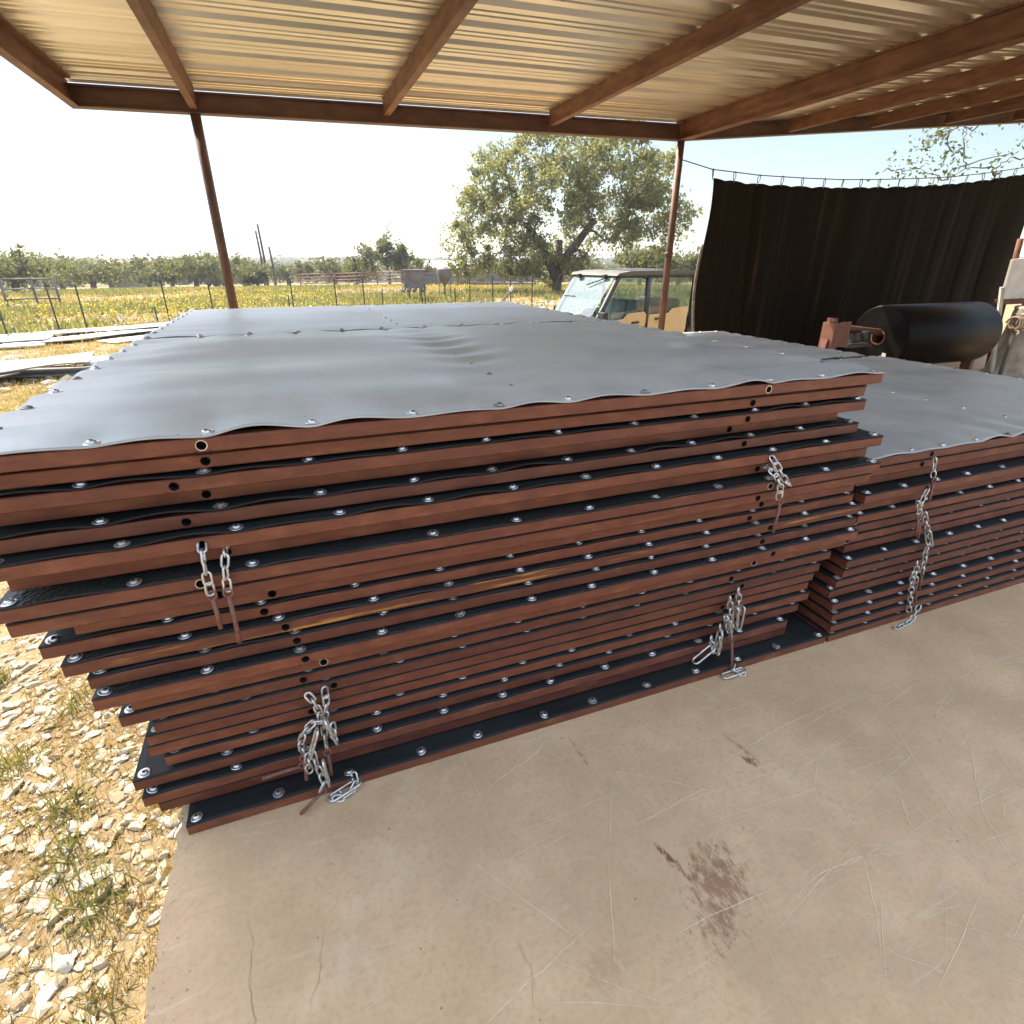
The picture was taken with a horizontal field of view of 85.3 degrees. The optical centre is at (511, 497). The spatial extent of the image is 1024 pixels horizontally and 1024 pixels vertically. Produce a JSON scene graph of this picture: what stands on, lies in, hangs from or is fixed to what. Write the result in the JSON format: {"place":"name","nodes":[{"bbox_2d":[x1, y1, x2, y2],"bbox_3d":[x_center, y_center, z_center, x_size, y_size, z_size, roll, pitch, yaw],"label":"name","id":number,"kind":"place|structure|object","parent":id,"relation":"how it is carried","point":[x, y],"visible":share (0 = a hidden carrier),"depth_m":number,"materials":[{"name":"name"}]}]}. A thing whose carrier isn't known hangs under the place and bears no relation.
{"place":"outdoors","nodes":[
{"label":"outdoors","id":0,"kind":"place"},
{"bbox_2d":[0,258,1021,1023],"bbox_3d":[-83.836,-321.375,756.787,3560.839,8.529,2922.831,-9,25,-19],"label":"ground","id":1,"kind":"structure","parent":0,"point":[136,994],"depth_m":1.63,"materials":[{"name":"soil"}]},
{"bbox_2d":[0,342,45,348],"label":"metal sheet","id":2,"kind":"object","parent":1,"relation":"on","point":[2,346],"visible":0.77,"depth_m":14.56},
{"bbox_2d":[1,327,157,345],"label":"metal sheet","id":3,"kind":"object","parent":2,"relation":"on","point":[93,335],"visible":0.87,"depth_m":15.94,"materials":[{"name":"metal"}]},
{"bbox_2d":[0,335,53,342],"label":"metal sheet","id":4,"kind":"object","parent":3,"relation":"on","point":[27,338],"visible":1,"depth_m":15.32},
{"bbox_2d":[0,277,60,306],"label":"pipe corral","id":5,"kind":"object","parent":1,"relation":"on","point":[30,279],"visible":0.84,"depth_m":26.83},
{"bbox_2d":[0,333,68,337],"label":"metal sheet","id":6,"kind":"object","parent":1,"relation":"on","point":[2,336],"visible":0.27,"depth_m":16.32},
{"bbox_2d":[7,322,167,337],"bbox_3d":[-12.174,-5.222,17.170,5.200,0.201,0.950,-13,26,-28],"label":"metal sheet","id":7,"kind":"object","parent":6,"relation":"on","point":[90,329],"visible":0.67,"depth_m":16.79,"materials":[{"name":"metal"}]},
{"bbox_2d":[0,243,89,291],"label":"oak tree","id":8,"kind":"object","parent":1,"relation":"on","point":[11,266],"visible":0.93,"depth_m":43.32,"materials":[{"name":"green plant"}]},
{"bbox_2d":[2,366,89,377],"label":"rubber mat","id":9,"kind":"object","parent":1,"relation":"on","point":[33,372],"visible":0.55,"depth_m":11.12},
{"bbox_2d":[0,354,92,373],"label":"rubber mat","id":10,"kind":"object","parent":1,"relation":"on","point":[52,361],"visible":1,"depth_m":11.12,"materials":[{"name":"rubber"}]},
{"bbox_2d":[0,351,94,364],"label":"rubber mat","id":11,"kind":"object","parent":1,"relation":"on","point":[3,362],"visible":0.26,"depth_m":11.91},
{"bbox_2d":[29,253,132,287],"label":"oak tree","id":12,"kind":"object","parent":1,"relation":"on","point":[99,272],"visible":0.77,"depth_m":58.36,"materials":[{"name":"green plant"}]},
{"bbox_2d":[117,251,188,287],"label":"oak tree","id":13,"kind":"object","parent":1,"relation":"on","point":[137,264],"visible":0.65,"depth_m":65.81,"materials":[{"name":"green plant"}]},
{"bbox_2d":[144,248,222,286],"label":"oak tree","id":14,"kind":"object","parent":1,"relation":"on","point":[203,267],"visible":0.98,"depth_m":60.19,"materials":[{"name":"green plant"}]},
{"bbox_2d":[177,252,247,286],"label":"oak tree","id":15,"kind":"object","parent":1,"relation":"on","point":[236,259],"visible":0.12,"depth_m":66.92,"materials":[{"name":"green plant"}]},
{"bbox_2d":[231,263,274,285],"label":"oak tree","id":16,"kind":"object","parent":1,"relation":"on","point":[253,273],"visible":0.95,"depth_m":61.07,"materials":[{"name":"green plant"}]},
{"bbox_2d":[0,275,532,333],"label":"wire fence","id":17,"kind":"object","parent":1,"relation":"on","point":[209,292],"visible":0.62,"depth_m":20.61,"materials":[{"name":"metal"}]},
{"bbox_2d":[264,255,325,284],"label":"oak tree","id":18,"kind":"object","parent":1,"relation":"on","point":[281,272],"visible":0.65,"depth_m":94.10,"materials":[{"name":"green plant"}]},
{"bbox_2d":[286,252,368,284],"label":"oak tree","id":19,"kind":"object","parent":1,"relation":"on","point":[324,266],"visible":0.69,"depth_m":76.09,"materials":[{"name":"green plant"}]},
{"bbox_2d":[0,281,659,325],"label":"wildflowers","id":20,"kind":"object","parent":1,"relation":"on","point":[134,314],"visible":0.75,"depth_m":27.32,"materials":[{"name":"plant"}]},
{"bbox_2d":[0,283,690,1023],"bbox_3d":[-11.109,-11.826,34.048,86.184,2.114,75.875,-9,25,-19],"label":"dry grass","id":21,"kind":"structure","parent":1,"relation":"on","point":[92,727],"depth_m":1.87,"materials":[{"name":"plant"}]},
{"bbox_2d":[0,283,691,1023],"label":"weeds","id":22,"kind":"object","parent":1,"relation":"on","point":[304,299],"visible":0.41,"depth_m":23.68,"materials":[{"name":"plant"}]},
{"bbox_2d":[299,271,402,284],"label":"corral fence","id":23,"kind":"object","parent":1,"relation":"on","point":[377,278],"visible":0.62,"depth_m":56.76,"materials":[{"name":"red metal"}]},
{"bbox_2d":[343,223,436,283],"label":"mesquite tree","id":24,"kind":"object","parent":1,"relation":"on","point":[399,257],"visible":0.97,"depth_m":65.71,"materials":[{"name":"plant"}]},
{"bbox_2d":[401,269,425,300],"bbox_3d":[-5.524,-11.911,31.278,1.419,1.660,1.410,-4,23,-9],"label":"box feeder","id":25,"kind":"object","parent":1,"relation":"on","point":[414,279],"visible":0.84,"depth_m":30.80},
{"bbox_2d":[436,267,451,294],"bbox_3d":[-4.050,-12.881,33.397,0.880,1.751,0.880,-3,23,-6],"label":"hopper feeder","id":26,"kind":"object","parent":1,"relation":"on","point":[444,275],"visible":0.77,"depth_m":32.96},
{"bbox_2d":[424,272,538,284],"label":"board fence","id":27,"kind":"object","parent":1,"relation":"on","point":[477,282],"visible":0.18,"depth_m":55.39,"materials":[{"name":"wood"}]},
{"bbox_2d":[0,255,1023,288],"bbox_3d":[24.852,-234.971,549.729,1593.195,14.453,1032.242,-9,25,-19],"label":"woodland","id":28,"kind":"object","parent":1,"relation":"on","point":[290,260],"visible":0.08,"depth_m":287.81,"materials":[{"name":"green plant"}]},
{"bbox_2d":[434,114,708,290],"bbox_3d":[3.734,-19.530,37.295,16.991,11.581,11.072,-9,25,-19],"label":"live oak","id":29,"kind":"object","parent":1,"relation":"on","point":[582,199],"visible":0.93,"depth_m":36.73,"materials":[{"name":"green plant"}]},
{"bbox_2d":[566,251,627,282],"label":"oak tree","id":30,"kind":"object","parent":1,"relation":"on","point":[597,265],"visible":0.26,"depth_m":89.14,"materials":[{"name":"green plant"}]},
{"bbox_2d":[553,269,695,332],"bbox_3d":[2.219,-3.780,11.806,4.300,1.971,1.720,-13,26,-27],"label":"utility vehicle","id":31,"kind":"object","parent":1,"relation":"on","point":[644,311],"visible":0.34,"depth_m":11.53,"materials":[{"name":"beige metal"}]},
{"bbox_2d":[607,244,687,285],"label":"oak tree","id":32,"kind":"object","parent":1,"relation":"on","point":[643,259],"visible":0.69,"depth_m":50.39,"materials":[{"name":"green plant"}]},
{"bbox_2d":[662,246,700,284],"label":"oak tree","id":33,"kind":"object","parent":1,"relation":"on","point":[691,260],"visible":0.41,"depth_m":53.06,"materials":[{"name":"green plant"}]},
{"bbox_2d":[867,124,1023,186],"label":"sparse tree","id":34,"kind":"object","parent":1,"relation":"on","point":[939,133],"visible":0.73,"depth_m":13.25,"materials":[{"name":"green plant"}]},
{"bbox_2d":[0,56,1023,258],"label":"sky","id":35,"kind":"structure","parent":0,"point":[89,183],"materials":[{"name":"white"}]},
{"bbox_2d":[144,353,1023,1023],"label":"concrete floor","id":36,"kind":"structure","parent":0,"point":[378,879],"depth_m":1.44,"materials":[{"name":"concrete"}]},
{"bbox_2d":[300,750,330,814],"bbox_3d":[-0.568,0.800,1.576,0.097,0.179,0.049,-13,27,-29],"label":"chain","id":37,"kind":"object","parent":36,"relation":"on","point":[324,772],"visible":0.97,"depth_m":1.58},
{"bbox_2d":[328,770,361,802],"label":"chain","id":38,"kind":"object","parent":36,"relation":"on","point":[343,796],"visible":1,"depth_m":1.63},
{"bbox_2d":[186,612,825,834],"bbox_3d":[-0.122,0.412,2.668,2.322,0.046,1.803,-9,25,-19],"label":"framed mat","id":39,"kind":"object","parent":36,"relation":"on","point":[243,803],"visible":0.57,"depth_m":1.81,"materials":[{"name":"red metal"}]},
{"bbox_2d":[158,627,785,811],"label":"framed mat","id":40,"kind":"object","parent":39,"relation":"on","point":[249,782],"visible":0.02,"depth_m":1.81,"materials":[{"name":"wood"}]},
{"bbox_2d":[142,615,787,806],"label":"framed mat","id":41,"kind":"object","parent":40,"relation":"on","point":[164,792],"visible":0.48,"depth_m":1.77,"materials":[{"name":"wood"}]},
{"bbox_2d":[132,602,798,790],"bbox_3d":[-0.248,0.274,2.637,2.322,0.046,1.803,-9,25,-19],"label":"framed mat","id":42,"kind":"object","parent":41,"relation":"on","point":[155,770],"visible":0.19,"depth_m":1.72,"materials":[{"name":"wood"}]},
{"bbox_2d":[164,589,809,765],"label":"framed mat","id":43,"kind":"object","parent":42,"relation":"on","point":[276,730],"visible":0.17,"depth_m":1.78,"materials":[{"name":"wood"}]},
{"bbox_2d":[147,581,808,756],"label":"framed mat","id":44,"kind":"object","parent":43,"relation":"on","point":[205,737],"visible":0.05,"depth_m":1.74,"materials":[{"name":"wood"}]},
{"bbox_2d":[146,572,814,745],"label":"framed mat","id":45,"kind":"object","parent":44,"relation":"on","point":[153,737],"visible":0.11,"depth_m":1.71,"materials":[{"name":"wood"}]},
{"bbox_2d":[152,561,820,732],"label":"framed mat","id":46,"kind":"object","parent":45,"relation":"on","point":[245,704],"visible":0.13,"depth_m":1.69,"materials":[{"name":"wood"}]},
{"bbox_2d":[320,685,332,775],"bbox_3d":[-0.525,0.669,1.591,0.033,0.286,0.058,9,25,20],"label":"chain","id":47,"kind":"object","parent":46,"relation":"hanging from","point":[326,733],"visible":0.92,"depth_m":1.58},
{"bbox_2d":[304,691,323,723],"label":"chain","id":48,"kind":"object","parent":47,"relation":"hanging from","point":[315,704],"visible":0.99,"depth_m":1.54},
{"bbox_2d":[297,719,323,780],"bbox_3d":[-0.555,0.710,1.560,0.084,0.193,0.047,-9,25,-19],"label":"chain","id":49,"kind":"object","parent":48,"relation":"hanging from","point":[307,728],"visible":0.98,"depth_m":1.54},
{"bbox_2d":[262,751,313,779],"bbox_3d":[-0.632,0.752,1.562,0.140,0.082,0.022,-4,23,-8],"label":"chain","id":50,"kind":"object","parent":49,"relation":"hanging from","point":[309,765],"visible":0.96,"depth_m":1.57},
{"bbox_2d":[118,549,831,726],"bbox_3d":[-0.190,0.057,2.543,2.371,0.046,1.804,-9,25,-19],"label":"framed mat","id":51,"kind":"object","parent":46,"relation":"on","point":[128,716],"visible":0.14,"depth_m":1.65,"materials":[{"name":"wood"}]},
{"bbox_2d":[131,541,844,710],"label":"framed mat","id":52,"kind":"object","parent":51,"relation":"on","point":[262,677],"visible":0.02,"depth_m":1.64,"materials":[{"name":"wood"}]},
{"bbox_2d":[91,526,858,710],"bbox_3d":[-0.155,-0.018,2.487,2.472,0.045,1.803,-9,25,-19],"label":"framed mat","id":53,"kind":"object","parent":52,"relation":"on","point":[120,694],"visible":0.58,"depth_m":1.57,"materials":[{"name":"wood"}]},
{"bbox_2d":[87,515,856,689],"bbox_3d":[-0.164,-0.069,2.486,2.472,0.046,1.804,-9,25,-19],"label":"framed mat","id":54,"kind":"object","parent":53,"relation":"on","point":[151,668],"visible":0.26,"depth_m":1.58,"materials":[{"name":"wood"}]},
{"bbox_2d":[60,501,860,677],"bbox_3d":[-0.181,-0.111,2.463,2.515,0.045,1.803,-9,25,-19],"label":"framed mat","id":55,"kind":"object","parent":54,"relation":"on","point":[124,654],"visible":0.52,"depth_m":1.54,"materials":[{"name":"wood"}]},
{"bbox_2d":[38,492,853,659],"bbox_3d":[-0.216,-0.155,2.452,2.525,0.047,1.804,-9,25,-19],"label":"framed mat","id":56,"kind":"object","parent":55,"relation":"on","point":[60,642],"visible":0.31,"depth_m":1.53,"materials":[{"name":"wood"}]},
{"bbox_2d":[74,485,853,634],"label":"framed mat","id":57,"kind":"object","parent":56,"relation":"on","point":[149,617],"visible":0.02,"depth_m":1.55,"materials":[{"name":"wood"}]},
{"bbox_2d":[5,473,870,637],"bbox_3d":[-0.207,-0.227,2.384,2.560,0.046,1.803,-9,25,-19],"label":"framed mat","id":58,"kind":"object","parent":57,"relation":"on","point":[80,618],"visible":0.06,"depth_m":1.46,"materials":[{"name":"wood"}]},
{"bbox_2d":[0,456,881,623],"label":"framed mat","id":59,"kind":"object","parent":58,"relation":"on","point":[27,604],"visible":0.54,"depth_m":1.44,"materials":[{"name":"wood"}]},
{"bbox_2d":[7,447,867,591],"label":"framed mat","id":60,"kind":"object","parent":59,"relation":"on","point":[137,566],"visible":0.02,"depth_m":1.47,"materials":[{"name":"wood"}]},
{"bbox_2d":[0,428,883,581],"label":"framed mat","id":61,"kind":"object","parent":60,"relation":"on","point":[35,563],"visible":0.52,"depth_m":1.41,"materials":[{"name":"wood"}]},
{"bbox_2d":[196,541,222,629],"bbox_3d":[-0.699,0.202,1.290,0.026,0.219,0.054,-9,25,-19],"label":"chain","id":62,"kind":"object","parent":61,"relation":"hanging from","point":[202,553],"visible":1,"depth_m":1.27,"materials":[{"name":"metal"}]},
{"bbox_2d":[220,546,241,643],"bbox_3d":[-0.667,0.222,1.332,0.027,0.240,0.100,-5,24,-12],"label":"chain","id":63,"kind":"object","parent":61,"relation":"hanging from","point":[231,604],"visible":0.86,"depth_m":1.29,"materials":[{"name":"metal"}]},
{"bbox_2d":[0,416,858,554],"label":"framed mat","id":64,"kind":"object","parent":61,"relation":"on","point":[17,538],"visible":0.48,"depth_m":1.40,"materials":[{"name":"wood"}]},
{"bbox_2d":[0,413,837,526],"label":"framed mat","id":65,"kind":"object","parent":64,"relation":"on","point":[23,517],"visible":0.03,"depth_m":1.41,"materials":[{"name":"red metal"}]},
{"bbox_2d":[0,396,866,513],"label":"framed mat","id":66,"kind":"object","parent":65,"relation":"on","point":[61,495],"visible":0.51,"depth_m":1.36,"materials":[{"name":"wood"}]},
{"bbox_2d":[0,381,866,489],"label":"framed mat","id":67,"kind":"object","parent":66,"relation":"on","point":[59,475],"visible":0.09,"depth_m":1.36,"materials":[{"name":"wood"}]},
{"bbox_2d":[0,319,883,472],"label":"framed mat","id":68,"kind":"object","parent":67,"relation":"on","point":[143,398],"visible":1,"depth_m":1.61,"materials":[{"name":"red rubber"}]},
{"bbox_2d":[757,463,783,532],"bbox_3d":[0.852,-0.001,1.859,0.104,0.242,0.043,13,27,28],"label":"chain","id":69,"kind":"object","parent":61,"relation":"hanging from","point":[770,470],"visible":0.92,"depth_m":1.84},
{"bbox_2d":[727,595,739,667],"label":"chain","id":70,"kind":"object","parent":46,"relation":"hanging from","point":[732,638],"visible":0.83,"depth_m":2.05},
{"bbox_2d":[0,0,1023,329],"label":"open shed","id":71,"kind":"structure","parent":36,"relation":"on","point":[694,70],"depth_m":4.08,"materials":[{"name":"metal"}]},
{"bbox_2d":[683,159,1023,179],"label":"support wire","id":72,"kind":"object","parent":71,"relation":"attached to","point":[840,179],"visible":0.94,"depth_m":7.11,"materials":[{"name":"metal"}]},
{"bbox_2d":[692,174,1023,351],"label":"tarp curtain","id":73,"kind":"object","parent":72,"relation":"hanging from","point":[794,264],"visible":0.72,"depth_m":7.67,"materials":[{"name":"fabric"}]},
{"bbox_2d":[367,620,1023,1023],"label":"floor scratches","id":74,"kind":"object","parent":36,"relation":"on","point":[767,822],"visible":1,"depth_m":1.54,"materials":[{"name":"concrete"}]},
{"bbox_2d":[818,318,974,369],"bbox_3d":[4.537,-1.690,6.530,2.850,0.870,0.600,-9,25,-19],"label":"roll stand","id":75,"kind":"object","parent":36,"relation":"on","point":[834,334],"visible":0.38,"depth_m":6.06,"materials":[{"name":"metal"}]},
{"bbox_2d":[852,301,1002,363],"bbox_3d":[4.900,-1.928,6.580,1.612,0.700,0.700,-9,25,-19],"label":"rubber roll","id":76,"kind":"object","parent":75,"relation":"on","point":[933,333],"visible":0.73,"depth_m":6.28,"materials":[{"name":"rubber"}]},
{"bbox_2d":[792,575,1023,641],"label":"framed mat","id":77,"kind":"object","parent":36,"relation":"on","point":[866,625],"visible":0.11,"depth_m":2.43,"materials":[{"name":"wood"}]},
{"bbox_2d":[797,566,1023,631],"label":"framed mat","id":78,"kind":"object","parent":77,"relation":"on","point":[819,619],"visible":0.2,"depth_m":2.40,"materials":[{"name":"wood"}]},
{"bbox_2d":[800,557,1023,621],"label":"framed mat","id":79,"kind":"object","parent":78,"relation":"on","point":[827,614],"visible":0.16,"depth_m":2.40,"materials":[{"name":"wood"}]},
{"bbox_2d":[806,546,1023,610],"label":"framed mat","id":80,"kind":"object","parent":79,"relation":"on","point":[877,591],"visible":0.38,"depth_m":2.40,"materials":[{"name":"wood"}]},
{"bbox_2d":[808,539,1023,597],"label":"framed mat","id":81,"kind":"object","parent":80,"relation":"on","point":[821,587],"visible":0.06,"depth_m":2.38,"materials":[{"name":"wood"}]},
{"bbox_2d":[813,531,1023,587],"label":"framed mat","id":82,"kind":"object","parent":81,"relation":"on","point":[830,578],"visible":0.13,"depth_m":2.36,"materials":[{"name":"wood"}]},
{"bbox_2d":[818,524,1023,577],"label":"framed mat","id":83,"kind":"object","parent":82,"relation":"on","point":[834,568],"visible":0.09,"depth_m":2.35,"materials":[{"name":"red metal"}]},
{"bbox_2d":[828,510,1023,568],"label":"framed mat","id":84,"kind":"object","parent":83,"relation":"on","point":[849,559],"visible":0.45,"depth_m":2.35,"materials":[{"name":"wood"}]},
{"bbox_2d":[917,510,933,590],"bbox_3d":[1.701,0.225,2.304,0.124,0.390,0.036,-9,25,-19],"label":"chain","id":85,"kind":"object","parent":84,"relation":"hanging from","point":[930,543],"visible":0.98,"depth_m":2.31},
{"bbox_2d":[834,503,1023,552],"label":"framed mat","id":86,"kind":"object","parent":84,"relation":"on","point":[861,544],"visible":0.06,"depth_m":2.38,"materials":[{"name":"wood"}]},
{"bbox_2d":[845,495,1023,542],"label":"framed mat","id":87,"kind":"object","parent":86,"relation":"on","point":[911,524],"visible":0.08,"depth_m":2.37,"materials":[{"name":"wood"}]},
{"bbox_2d":[851,488,1023,531],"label":"framed mat","id":88,"kind":"object","parent":87,"relation":"on","point":[879,523],"visible":0.06,"depth_m":2.33,"materials":[{"name":"wood"}]},
{"bbox_2d":[851,477,1023,523],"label":"framed mat","id":89,"kind":"object","parent":88,"relation":"on","point":[876,513],"visible":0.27,"depth_m":2.30,"materials":[{"name":"wood"}]},
{"bbox_2d":[852,472,1023,510],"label":"framed mat","id":90,"kind":"object","parent":89,"relation":"on","point":[939,491],"visible":0.02,"depth_m":2.30,"materials":[{"name":"red metal"}]},
{"bbox_2d":[850,456,1023,503],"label":"framed mat","id":91,"kind":"object","parent":90,"relation":"on","point":[874,492],"visible":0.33,"depth_m":2.24,"materials":[{"name":"wood"}]},
{"bbox_2d":[854,450,1023,486],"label":"framed mat","id":92,"kind":"object","parent":91,"relation":"on","point":[926,470],"depth_m":2.29,"materials":[{"name":"wood"}]},
{"bbox_2d":[870,442,1023,476],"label":"framed mat","id":93,"kind":"object","parent":92,"relation":"on","point":[922,463],"visible":0.04,"depth_m":2.23,"materials":[{"name":"wood"}]},
{"bbox_2d":[827,355,1023,465],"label":"framed mat","id":94,"kind":"object","parent":93,"relation":"on","point":[913,410],"visible":0.46,"depth_m":2.67,"materials":[{"name":"grey metal"}]},
{"bbox_2d":[989,287,1004,372],"bbox_3d":[6.424,-2.186,7.374,0.228,1.132,0.106,11,25,24],"label":"leaning board","id":95,"kind":"object","parent":36,"relation":"on","point":[999,309],"visible":0.45,"depth_m":7.31,"materials":[{"name":"white wood"}]},
{"bbox_2d":[980,305,1023,378],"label":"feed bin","id":96,"kind":"object","parent":36,"relation":"on","point":[1014,366],"visible":0.73,"depth_m":7.32,"materials":[{"name":"white metal"}]},
{"bbox_2d":[997,316,1023,374],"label":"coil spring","id":97,"kind":"object","parent":96,"relation":"attached to","point":[1012,322],"visible":0.97,"depth_m":7.19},
{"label":"framed mat","id":98,"kind":"object","parent":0,"visible":0},
{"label":"framed mat","id":99,"kind":"object","parent":98,"relation":"on","visible":0},
{"bbox_2d":[684,330,864,359],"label":"framed mat","id":100,"kind":"object","parent":99,"relation":"on","point":[794,348],"visible":0.21,"depth_m":4.60,"materials":[{"name":"grey metal"}]},
{"bbox_3d":[7.108,-2.555,7.752,0.060,1.500,0.060,-9,25,-19],"label":"post","id":101,"kind":"object","parent":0,"visible":0},
{"bbox_2d":[993,298,1023,304],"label":"shelf rail","id":102,"kind":"object","parent":101,"relation":"attached to","point":[1014,301],"visible":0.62,"depth_m":7.41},
{"bbox_2d":[1003,258,1023,298],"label":"white panel","id":103,"kind":"object","parent":102,"relation":"on","point":[1013,284],"visible":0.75,"depth_m":7.30,"materials":[{"name":"metal"}]},
{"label":"framed mat","id":104,"kind":"object","parent":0,"visible":0},
{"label":"framed mat","id":105,"kind":"object","parent":104,"relation":"on","visible":0},
{"bbox_2d":[141,301,601,339],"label":"framed mat","id":106,"kind":"object","parent":105,"relation":"on","point":[215,322],"visible":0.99,"depth_m":3.43,"materials":[{"name":"grey metal"}]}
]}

